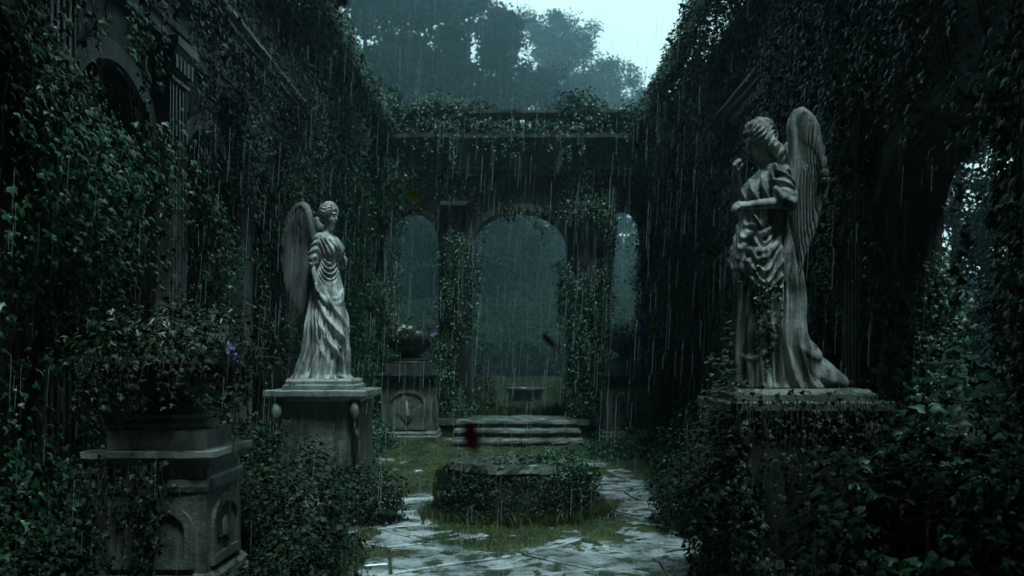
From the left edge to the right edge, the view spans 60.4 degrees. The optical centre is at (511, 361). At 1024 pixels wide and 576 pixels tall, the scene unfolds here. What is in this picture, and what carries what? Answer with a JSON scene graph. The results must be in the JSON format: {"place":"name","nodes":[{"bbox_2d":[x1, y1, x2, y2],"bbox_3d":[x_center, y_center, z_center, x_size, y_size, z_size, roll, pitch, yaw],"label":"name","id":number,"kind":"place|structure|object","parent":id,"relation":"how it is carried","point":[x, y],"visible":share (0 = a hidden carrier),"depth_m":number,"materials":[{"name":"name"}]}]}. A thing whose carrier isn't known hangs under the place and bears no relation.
{"place":"outdoors","nodes":[
{"label":"outdoors","id":0,"kind":"place"},
{"bbox_2d":[333,0,348,10],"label":"falling leaf","id":1,"kind":"object","parent":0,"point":[338,4],"visible":1,"depth_m":1.60,"materials":[{"name":"black"}]},
{"bbox_2d":[406,188,421,204],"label":"falling leaf","id":2,"kind":"object","parent":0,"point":[413,196],"visible":1,"depth_m":1.50,"materials":[{"name":"yellow"}]},
{"bbox_2d":[461,421,481,461],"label":"falling leaf","id":3,"kind":"object","parent":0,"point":[471,436],"visible":1,"depth_m":1.20,"materials":[{"name":"red plant"}]},
{"bbox_2d":[250,438,701,575],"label":"paving","id":4,"kind":"structure","parent":0,"point":[651,553],"depth_m":8.78,"materials":[{"name":"grey stone"}]},
{"bbox_2d":[78,438,710,575],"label":"grass","id":5,"kind":"structure","parent":4,"relation":"on","point":[506,447],"depth_m":14.04,"materials":[{"name":"green plant"}]},
{"bbox_2d":[86,437,710,575],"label":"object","id":6,"kind":"object","parent":4,"relation":"on","point":[598,537],"visible":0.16,"depth_m":10.17,"materials":[{"name":"green plant"}]},
{"bbox_2d":[411,491,626,530],"bbox_3d":[0.139,1.791,11.031,2.909,0.238,2.787,0,0,0],"label":"grass fringe","id":7,"kind":"object","parent":6,"relation":"on","point":[578,518],"depth_m":10.24,"materials":[{"name":"green plant"}]},
{"bbox_2d":[450,418,583,447],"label":"stone steps","id":8,"kind":"structure","parent":4,"relation":"on","point":[534,431],"depth_m":20.35,"materials":[{"name":"grey stone"}]},
{"bbox_2d":[449,453,586,518],"bbox_3d":[0.069,1.586,11.050,1.687,0.746,1.503,0,0,0],"label":"stone well","id":9,"kind":"object","parent":4,"relation":"on","point":[468,465],"visible":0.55,"depth_m":10.43,"materials":[{"name":"stone"}]},
{"bbox_2d":[483,452,538,464],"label":"ivy","id":10,"kind":"object","parent":9,"relation":"on","point":[514,462],"visible":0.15,"depth_m":11.10,"materials":[{"name":"green plant"}]},
{"bbox_2d":[431,464,605,524],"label":"ivy","id":11,"kind":"object","parent":9,"relation":"attached to","point":[588,493],"visible":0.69,"depth_m":10.29,"materials":[{"name":"green plant"}]},
{"bbox_2d":[536,439,606,489],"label":"ivy","id":12,"kind":"object","parent":9,"relation":"on","point":[560,461],"visible":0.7,"depth_m":10.57,"materials":[{"name":"green plant"}]},
{"bbox_2d":[595,363,663,441],"bbox_3d":[2.780,0.995,20.950,1.460,1.921,1.461,0,0,0],"label":"pedestal","id":13,"kind":"object","parent":4,"relation":"on","point":[623,402],"visible":0.88,"depth_m":20.34,"materials":[{"name":"stone"}]},
{"bbox_2d":[604,336,652,362],"bbox_3d":[2.779,-0.271,20.950,1.150,0.623,1.153,0,0,0],"label":"stone urn","id":14,"kind":"object","parent":13,"relation":"on","point":[628,350],"visible":0.91,"depth_m":20.57,"materials":[{"name":"stone"}]},
{"bbox_2d":[601,317,655,343],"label":"potted plant","id":15,"kind":"object","parent":14,"relation":"in","point":[637,327],"visible":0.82,"depth_m":20.79,"materials":[{"name":"green plant"}]},
{"bbox_2d":[438,374,565,414],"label":"tall grass","id":16,"kind":"structure","parent":0,"point":[545,407],"depth_m":28.09,"materials":[{"name":"green plant"}]},
{"bbox_2d":[542,331,557,352],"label":"falling leaf","id":17,"kind":"object","parent":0,"point":[548,340],"visible":1,"depth_m":1.99,"materials":[{"name":"black"}]},
{"bbox_2d":[339,0,1012,273],"label":"sky","id":18,"kind":"structure","parent":0,"point":[636,30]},
{"bbox_2d":[372,215,1021,456],"bbox_3d":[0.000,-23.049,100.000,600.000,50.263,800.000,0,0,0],"label":"ground","id":19,"kind":"structure","parent":0,"point":[587,431],"depth_m":81.83,"materials":[{"name":"green plant"}]},
{"bbox_2d":[0,470,130,575],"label":"bush","id":20,"kind":"object","parent":19,"relation":"on","point":[35,565],"visible":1,"depth_m":5.72,"materials":[{"name":"green plant"}]},
{"bbox_2d":[80,424,252,575],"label":"pedestal","id":21,"kind":"object","parent":19,"relation":"on","point":[201,526],"visible":0.74,"depth_m":6.68,"materials":[{"name":"stone"}]},
{"bbox_2d":[53,453,176,575],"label":"hanging ivy","id":22,"kind":"object","parent":21,"relation":"hanging from","point":[145,493],"visible":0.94,"depth_m":6.51,"materials":[{"name":"green plant"}]},
{"bbox_2d":[88,357,250,429],"bbox_3d":[-2.741,0.249,7.100,1.233,0.564,1.234,0,0,0],"label":"stone urn","id":23,"kind":"object","parent":21,"relation":"on","point":[182,415],"visible":0.73,"depth_m":6.80,"materials":[{"name":"stone"}]},
{"bbox_2d":[15,266,304,373],"bbox_3d":[-2.848,-0.337,7.095,2.205,0.885,1.840,0,0,0],"label":"potted plant","id":24,"kind":"object","parent":23,"relation":"in","point":[147,339],"visible":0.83,"depth_m":6.83,"materials":[{"name":"green plant"}]},
{"bbox_2d":[67,341,258,412],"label":"hanging ivy","id":25,"kind":"object","parent":23,"relation":"hanging from","point":[87,378],"visible":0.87,"depth_m":6.56,"materials":[{"name":"green plant"}]},
{"bbox_2d":[218,337,244,458],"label":"violet flower","id":26,"kind":"object","parent":23,"relation":"in","point":[233,368],"visible":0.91,"depth_m":6.79,"materials":[{"name":"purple plant"}]},
{"bbox_2d":[0,0,374,572],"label":"stone wall","id":27,"kind":"structure","parent":19,"relation":"on","point":[180,68],"depth_m":9.67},
{"bbox_2d":[0,0,165,575],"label":"ivy","id":28,"kind":"object","parent":27,"relation":"attached to","point":[79,113],"visible":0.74,"depth_m":7.05,"materials":[{"name":"green plant"}]},
{"bbox_2d":[59,0,211,131],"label":"hanging ivy","id":29,"kind":"object","parent":27,"relation":"hanging from","point":[135,57],"visible":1,"depth_m":8.62,"materials":[{"name":"green plant"}]},
{"bbox_2d":[79,0,231,557],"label":"ivy","id":30,"kind":"object","parent":27,"relation":"attached to","point":[105,428],"visible":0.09,"depth_m":9.14,"materials":[{"name":"green plant"}]},
{"bbox_2d":[131,108,218,294],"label":"hanging ivy","id":31,"kind":"object","parent":27,"relation":"hanging from","point":[161,180],"visible":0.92,"depth_m":8.52,"materials":[{"name":"green plant"}]},
{"bbox_2d":[165,0,251,76],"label":"hanging ivy","id":32,"kind":"object","parent":27,"relation":"hanging from","point":[176,16],"visible":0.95,"depth_m":10.66,"materials":[{"name":"green plant"}]},
{"bbox_2d":[186,0,292,456],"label":"ivy","id":33,"kind":"object","parent":27,"relation":"attached to","point":[210,100],"visible":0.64,"depth_m":11.83,"materials":[{"name":"green plant"}]},
{"bbox_2d":[254,19,351,475],"bbox_3d":[-3.503,-1.671,15.633,0.915,7.313,4.689,0,0,0],"label":"ivy","id":34,"kind":"object","parent":27,"relation":"attached to","point":[275,324],"visible":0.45,"depth_m":14.43,"materials":[{"name":"green plant"}]},
{"bbox_2d":[236,0,370,160],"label":"hanging ivy","id":35,"kind":"object","parent":27,"relation":"attached to","point":[296,33],"visible":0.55,"depth_m":16.34,"materials":[{"name":"green plant"}]},
{"bbox_2d":[297,100,379,278],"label":"hanging ivy","id":36,"kind":"object","parent":27,"relation":"hanging from","point":[320,146],"visible":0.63,"depth_m":16.36,"materials":[{"name":"green plant"}]},
{"bbox_2d":[289,0,397,133],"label":"ivy","id":37,"kind":"object","parent":27,"relation":"attached to","point":[337,32],"visible":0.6,"depth_m":17.44,"materials":[{"name":"green plant"}]},
{"bbox_2d":[314,57,391,420],"bbox_3d":[-3.410,-2.151,20.266,1.100,8.292,6.059,0,0,0],"label":"ivy","id":38,"kind":"object","parent":27,"relation":"attached to","point":[357,284],"visible":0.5,"depth_m":19.69,"materials":[{"name":"green plant"}]},
{"bbox_2d":[193,387,296,555],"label":"bush","id":39,"kind":"object","parent":19,"relation":"on","point":[248,435],"visible":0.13,"depth_m":9.47,"materials":[{"name":"green plant"}]},
{"bbox_2d":[226,505,347,575],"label":"bush","id":40,"kind":"object","parent":19,"relation":"on","point":[296,563],"visible":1,"depth_m":6.91,"materials":[{"name":"green plant"}]},
{"bbox_2d":[240,418,374,575],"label":"bush","id":41,"kind":"object","parent":19,"relation":"on","point":[338,523],"visible":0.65,"depth_m":7.96,"materials":[{"name":"green plant"}]},
{"bbox_2d":[263,378,381,521],"bbox_3d":[-2.330,1.081,10.999,1.231,1.754,1.230,0,0,0],"label":"pedestal","id":42,"kind":"object","parent":19,"relation":"on","point":[306,406],"visible":0.66,"depth_m":10.49,"materials":[{"name":"stone"}]},
{"bbox_2d":[279,201,352,378],"bbox_3d":[-2.426,-0.893,11.054,0.943,2.226,0.605,0,0,24],"label":"angel statue","id":43,"kind":"object","parent":42,"relation":"on","point":[312,258],"visible":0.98,"depth_m":10.88,"materials":[{"name":"stone"}]},
{"bbox_2d":[320,457,411,527],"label":"bush","id":44,"kind":"object","parent":19,"relation":"on","point":[388,501],"visible":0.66,"depth_m":10.22,"materials":[{"name":"green plant"}]},
{"bbox_2d":[372,413,389,476],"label":"bush","id":45,"kind":"object","parent":19,"relation":"on","point":[380,452],"visible":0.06,"depth_m":15.05,"materials":[{"name":"green plant"}]},
{"bbox_2d":[329,0,437,320],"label":"tree","id":46,"kind":"object","parent":19,"relation":"on","point":[365,15],"visible":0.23,"depth_m":115.75,"materials":[{"name":"green plant"}]},
{"bbox_2d":[372,408,400,451],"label":"bush","id":47,"kind":"object","parent":19,"relation":"on","point":[386,434],"visible":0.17,"depth_m":18.93,"materials":[{"name":"green plant"}]},
{"bbox_2d":[375,363,442,442],"bbox_3d":[-2.420,0.995,20.950,1.460,1.921,1.461,0,0,0],"label":"pedestal","id":48,"kind":"object","parent":19,"relation":"on","point":[410,402],"visible":0.92,"depth_m":20.34,"materials":[{"name":"stone"}]},
{"bbox_2d":[386,336,434,362],"bbox_3d":[-2.421,-0.271,20.950,1.150,0.623,1.153,0,0,0],"label":"stone urn","id":49,"kind":"object","parent":48,"relation":"on","point":[409,349],"visible":0.96,"depth_m":20.57,"materials":[{"name":"stone"}]},
{"bbox_2d":[378,316,448,342],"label":"potted plant","id":50,"kind":"object","parent":49,"relation":"in","point":[410,328],"visible":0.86,"depth_m":20.82,"materials":[{"name":"green plant"}]},
{"bbox_2d":[377,0,450,295],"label":"tree","id":51,"kind":"object","parent":19,"relation":"on","point":[396,20],"visible":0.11,"depth_m":122.82,"materials":[{"name":"green plant"}]},
{"bbox_2d":[380,0,527,310],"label":"tree","id":52,"kind":"object","parent":19,"relation":"on","point":[417,77],"visible":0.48,"depth_m":117.88,"materials":[{"name":"green plant"}]},
{"bbox_2d":[409,0,554,281],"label":"tree","id":53,"kind":"object","parent":19,"relation":"on","point":[460,50],"visible":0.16,"depth_m":129.88,"materials":[{"name":"green plant"}]},
{"bbox_2d":[473,352,500,412],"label":"bush","id":54,"kind":"object","parent":19,"relation":"on","point":[482,391],"visible":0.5,"depth_m":24.40,"materials":[{"name":"green plant"}]},
{"bbox_2d":[428,1,565,305],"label":"tree","id":55,"kind":"object","parent":19,"relation":"on","point":[503,35],"visible":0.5,"depth_m":127.83,"materials":[{"name":"green plant"}]},
{"bbox_2d":[359,109,670,417],"bbox_3d":[0.073,-2.302,23.185,8.072,8.614,1.457,0,0,0],"label":"arcade","id":56,"kind":"object","parent":19,"relation":"on","point":[518,172],"visible":0.5,"depth_m":22.93,"materials":[{"name":"stone"}]},
{"bbox_2d":[357,150,410,417],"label":"ivy","id":57,"kind":"object","parent":56,"relation":"attached to","point":[389,311],"visible":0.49,"depth_m":22.62,"materials":[{"name":"green plant"}]},
{"bbox_2d":[359,82,413,133],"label":"shrub","id":58,"kind":"object","parent":56,"relation":"on","point":[392,101],"visible":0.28,"depth_m":22.68,"materials":[{"name":"green plant"}]},
{"bbox_2d":[371,88,512,133],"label":"shrub","id":59,"kind":"object","parent":56,"relation":"on","point":[431,105],"visible":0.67,"depth_m":22.81,"materials":[{"name":"green plant"}]},
{"bbox_2d":[428,229,484,418],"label":"ivy","id":60,"kind":"object","parent":56,"relation":"attached to","point":[448,354],"visible":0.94,"depth_m":22.44,"materials":[{"name":"green plant"}]},
{"bbox_2d":[465,247,484,307],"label":"hanging ivy","id":61,"kind":"object","parent":56,"relation":"hanging from","point":[476,271],"visible":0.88,"depth_m":22.83,"materials":[{"name":"green plant"}]},
{"bbox_2d":[369,130,619,165],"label":"ivy","id":62,"kind":"object","parent":56,"relation":"attached to","point":[503,163],"visible":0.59,"depth_m":22.80,"materials":[{"name":"green plant"}]},
{"bbox_2d":[364,157,660,218],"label":"ivy","id":63,"kind":"object","parent":56,"relation":"attached to","point":[487,188],"visible":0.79,"depth_m":22.79,"materials":[{"name":"green plant"}]},
{"bbox_2d":[361,107,666,171],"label":"hanging ivy","id":64,"kind":"object","parent":56,"relation":"hanging from","point":[504,144],"visible":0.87,"depth_m":22.56,"materials":[{"name":"green plant"}]},
{"bbox_2d":[480,199,549,247],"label":"hanging ivy","id":65,"kind":"object","parent":56,"relation":"hanging from","point":[513,219],"visible":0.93,"depth_m":22.86,"materials":[{"name":"green plant"}]},
{"bbox_2d":[512,112,573,133],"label":"shrub","id":66,"kind":"object","parent":56,"relation":"on","point":[525,129],"visible":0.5,"depth_m":22.79,"materials":[{"name":"green plant"}]},
{"bbox_2d":[550,258,572,354],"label":"hanging ivy","id":67,"kind":"object","parent":56,"relation":"hanging from","point":[560,290],"visible":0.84,"depth_m":22.79,"materials":[{"name":"green plant"}]},
{"bbox_2d":[541,82,612,133],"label":"shrub","id":68,"kind":"object","parent":56,"relation":"on","point":[581,103],"visible":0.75,"depth_m":22.98,"materials":[{"name":"green plant"}]},
{"bbox_2d":[555,188,621,418],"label":"ivy","id":69,"kind":"object","parent":56,"relation":"attached to","point":[582,346],"visible":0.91,"depth_m":22.38,"materials":[{"name":"green plant"}]},
{"bbox_2d":[597,199,622,307],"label":"hanging ivy","id":70,"kind":"object","parent":56,"relation":"hanging from","point":[610,252],"visible":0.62,"depth_m":22.86,"materials":[{"name":"green plant"}]},
{"bbox_2d":[613,94,667,143],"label":"shrub","id":71,"kind":"object","parent":56,"relation":"on","point":[640,137],"visible":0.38,"depth_m":22.67,"materials":[{"name":"green plant"}]},
{"bbox_2d":[633,218,656,359],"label":"hanging ivy","id":72,"kind":"object","parent":56,"relation":"hanging from","point":[641,259],"visible":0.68,"depth_m":22.83,"materials":[{"name":"green plant"}]},
{"bbox_2d":[624,152,672,418],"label":"ivy","id":73,"kind":"object","parent":56,"relation":"attached to","point":[641,205],"visible":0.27,"depth_m":22.70,"materials":[{"name":"green plant"}]},
{"bbox_2d":[372,415,676,424],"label":"terrace wall","id":74,"kind":"structure","parent":19,"relation":"on","point":[450,421],"depth_m":22.48,"materials":[{"name":"stone"}]},
{"bbox_2d":[505,387,545,401],"bbox_3d":[0.500,1.225,32.000,1.480,0.550,1.480,0,0,0],"label":"stone bench","id":75,"kind":"object","parent":19,"relation":"on","point":[525,393],"visible":0.91,"depth_m":31.44,"materials":[{"name":"stone"}]},
{"bbox_2d":[484,49,574,286],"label":"tree","id":76,"kind":"object","parent":19,"relation":"on","point":[540,77],"visible":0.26,"depth_m":136.47,"materials":[{"name":"green plant"}]},
{"bbox_2d":[535,221,564,262],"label":"tree","id":77,"kind":"object","parent":19,"relation":"on","point":[559,239],"visible":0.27,"depth_m":155.33,"materials":[{"name":"green plant"}]},
{"bbox_2d":[555,370,565,405],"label":"bush","id":78,"kind":"object","parent":19,"relation":"on","point":[563,397],"visible":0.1,"depth_m":24.71,"materials":[{"name":"green plant"}]},
{"bbox_2d":[514,4,609,128],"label":"tree","id":79,"kind":"object","parent":19,"relation":"on","point":[539,35],"visible":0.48,"depth_m":200.97,"materials":[{"name":"green plant"}]},
{"bbox_2d":[540,18,638,109],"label":"tree","id":80,"kind":"object","parent":19,"relation":"on","point":[587,36],"visible":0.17,"depth_m":209.47,"materials":[{"name":"green plant"}]},
{"bbox_2d":[581,56,649,236],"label":"tree","id":81,"kind":"object","parent":19,"relation":"on","point":[634,81],"visible":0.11,"depth_m":217.53,"materials":[{"name":"green plant"}]},
{"bbox_2d":[581,423,665,461],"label":"bush","id":82,"kind":"object","parent":19,"relation":"on","point":[613,444],"visible":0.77,"depth_m":17.28,"materials":[{"name":"green plant"}]},
{"bbox_2d":[613,213,639,274],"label":"tree","id":83,"kind":"object","parent":19,"relation":"on","point":[628,240],"visible":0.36,"depth_m":161.13,"materials":[{"name":"green plant"}]},
{"bbox_2d":[615,87,645,255],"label":"tree","id":84,"kind":"object","parent":19,"relation":"on","point":[622,235],"visible":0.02,"depth_m":223.01,"materials":[{"name":"green plant"}]},
{"bbox_2d":[643,386,711,497],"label":"bush","id":85,"kind":"object","parent":19,"relation":"on","point":[669,450],"visible":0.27,"depth_m":13.21,"materials":[{"name":"green plant"}]},
{"bbox_2d":[646,438,711,538],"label":"bush","id":86,"kind":"object","parent":19,"relation":"on","point":[669,508],"visible":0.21,"depth_m":9.99,"materials":[{"name":"green plant"}]},
{"bbox_2d":[388,215,1012,376],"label":"undergrowth","id":87,"kind":"object","parent":19,"relation":"on","point":[527,345],"visible":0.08,"depth_m":99.97,"materials":[{"name":"green plant"}]},
{"bbox_2d":[673,320,775,575],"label":"bush","id":88,"kind":"object","parent":19,"relation":"on","point":[717,502],"visible":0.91,"depth_m":6.80,"materials":[{"name":"green plant"}]},
{"bbox_2d":[697,386,896,575],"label":"pedestal","id":89,"kind":"object","parent":19,"relation":"on","point":[816,395],"visible":0.45,"depth_m":6.84,"materials":[{"name":"stone"}]},
{"bbox_2d":[728,107,848,388],"bbox_3d":[2.254,-0.929,7.293,1.097,2.316,0.611,0,0,-11],"label":"angel statue","id":90,"kind":"object","parent":89,"relation":"on","point":[780,195],"visible":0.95,"depth_m":7.15,"materials":[{"name":"stone"}]},
{"bbox_2d":[743,260,783,373],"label":"ivy","id":91,"kind":"object","parent":90,"relation":"attached to","point":[762,336],"visible":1,"depth_m":6.94,"materials":[{"name":"green plant"}]},
{"bbox_2d":[730,380,919,519],"bbox_3d":[2.359,0.684,6.645,1.452,1.093,0.309,0,0,0],"label":"hanging ivy","id":92,"kind":"object","parent":89,"relation":"hanging from","point":[791,418],"visible":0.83,"depth_m":6.61,"materials":[{"name":"green plant"}]},
{"bbox_2d":[656,0,1023,559],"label":"stone wall","id":93,"kind":"structure","parent":19,"relation":"on","point":[910,183],"depth_m":9.92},
{"bbox_2d":[628,66,707,443],"bbox_3d":[3.505,-2.360,20.754,1.214,8.717,5.203,0,0,0],"label":"ivy","id":94,"kind":"object","parent":93,"relation":"attached to","point":[671,249],"visible":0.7,"depth_m":19.73,"materials":[{"name":"green plant"}]},
{"bbox_2d":[624,0,744,134],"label":"ivy","id":95,"kind":"object","parent":93,"relation":"attached to","point":[676,59],"visible":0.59,"depth_m":17.54,"materials":[{"name":"green plant"}]},
{"bbox_2d":[675,19,760,426],"bbox_3d":[3.639,-1.976,16.622,0.971,7.926,4.803,0,0,0],"label":"ivy","id":96,"kind":"object","parent":93,"relation":"attached to","point":[716,266],"visible":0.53,"depth_m":16.62,"materials":[{"name":"green plant"}]},
{"bbox_2d":[657,0,807,168],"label":"hanging ivy","id":97,"kind":"object","parent":93,"relation":"attached to","point":[745,12],"visible":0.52,"depth_m":15.19,"materials":[{"name":"green plant"}]},
{"bbox_2d":[727,0,837,376],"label":"ivy","id":98,"kind":"object","parent":93,"relation":"attached to","point":[813,274],"visible":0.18,"depth_m":11.65,"materials":[{"name":"green plant"}]},
{"bbox_2d":[795,0,880,391],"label":"ivy","id":99,"kind":"object","parent":93,"relation":"attached to","point":[838,182],"visible":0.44,"depth_m":10.33,"materials":[{"name":"green plant"}]},
{"bbox_2d":[742,0,959,176],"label":"hanging ivy","id":100,"kind":"object","parent":93,"relation":"hanging from","point":[884,22],"visible":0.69,"depth_m":9.68,"materials":[{"name":"green plant"}]},
{"bbox_2d":[839,130,984,506],"bbox_3d":[4.448,-0.325,9.618,1.635,4.617,0.580,0,0,0],"label":"ivy","id":101,"kind":"object","parent":93,"relation":"attached to","point":[897,375],"visible":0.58,"depth_m":9.71,"materials":[{"name":"green plant"}]},
{"bbox_2d":[829,0,1022,131],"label":"ivy","id":102,"kind":"object","parent":93,"relation":"attached to","point":[1004,47],"visible":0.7,"depth_m":8.50,"materials":[{"name":"green plant"}]},
{"bbox_2d":[889,38,1021,453],"bbox_3d":[4.123,-0.972,7.823,1.112,3.419,2.333,0,0,0],"label":"hanging ivy","id":103,"kind":"object","parent":93,"relation":"hanging from","point":[997,142],"visible":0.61,"depth_m":7.21,"materials":[{"name":"green plant"}]},
{"bbox_2d":[947,0,1023,539],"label":"ivy","id":104,"kind":"object","parent":93,"relation":"attached to","point":[1014,319],"visible":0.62,"depth_m":6.69,"materials":[{"name":"green plant"}]},
{"bbox_2d":[759,416,977,575],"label":"bush","id":105,"kind":"object","parent":19,"relation":"on","point":[829,557],"visible":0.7,"depth_m":5.84,"materials":[{"name":"green plant"}]},
{"bbox_2d":[836,329,1023,575],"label":"bush","id":106,"kind":"object","parent":19,"relation":"on","point":[997,553],"visible":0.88,"depth_m":5.45,"materials":[{"name":"green plant"}]},
{"bbox_2d":[942,126,1014,395],"bbox_3d":[16.099,-5.007,31.908,7.402,14.142,8.383,0,0,-34],"label":"tree","id":107,"kind":"object","parent":19,"relation":"on","point":[951,221],"visible":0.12,"depth_m":31.26,"materials":[{"name":"green plant"}]},
{"bbox_2d":[945,118,1021,409],"bbox_3d":[15.797,-3.252,27.197,5.313,10.998,5.030,0,0,-11],"label":"tree","id":108,"kind":"object","parent":19,"relation":"on","point":[980,234],"visible":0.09,"depth_m":27.34,"materials":[{"name":"green plant"}]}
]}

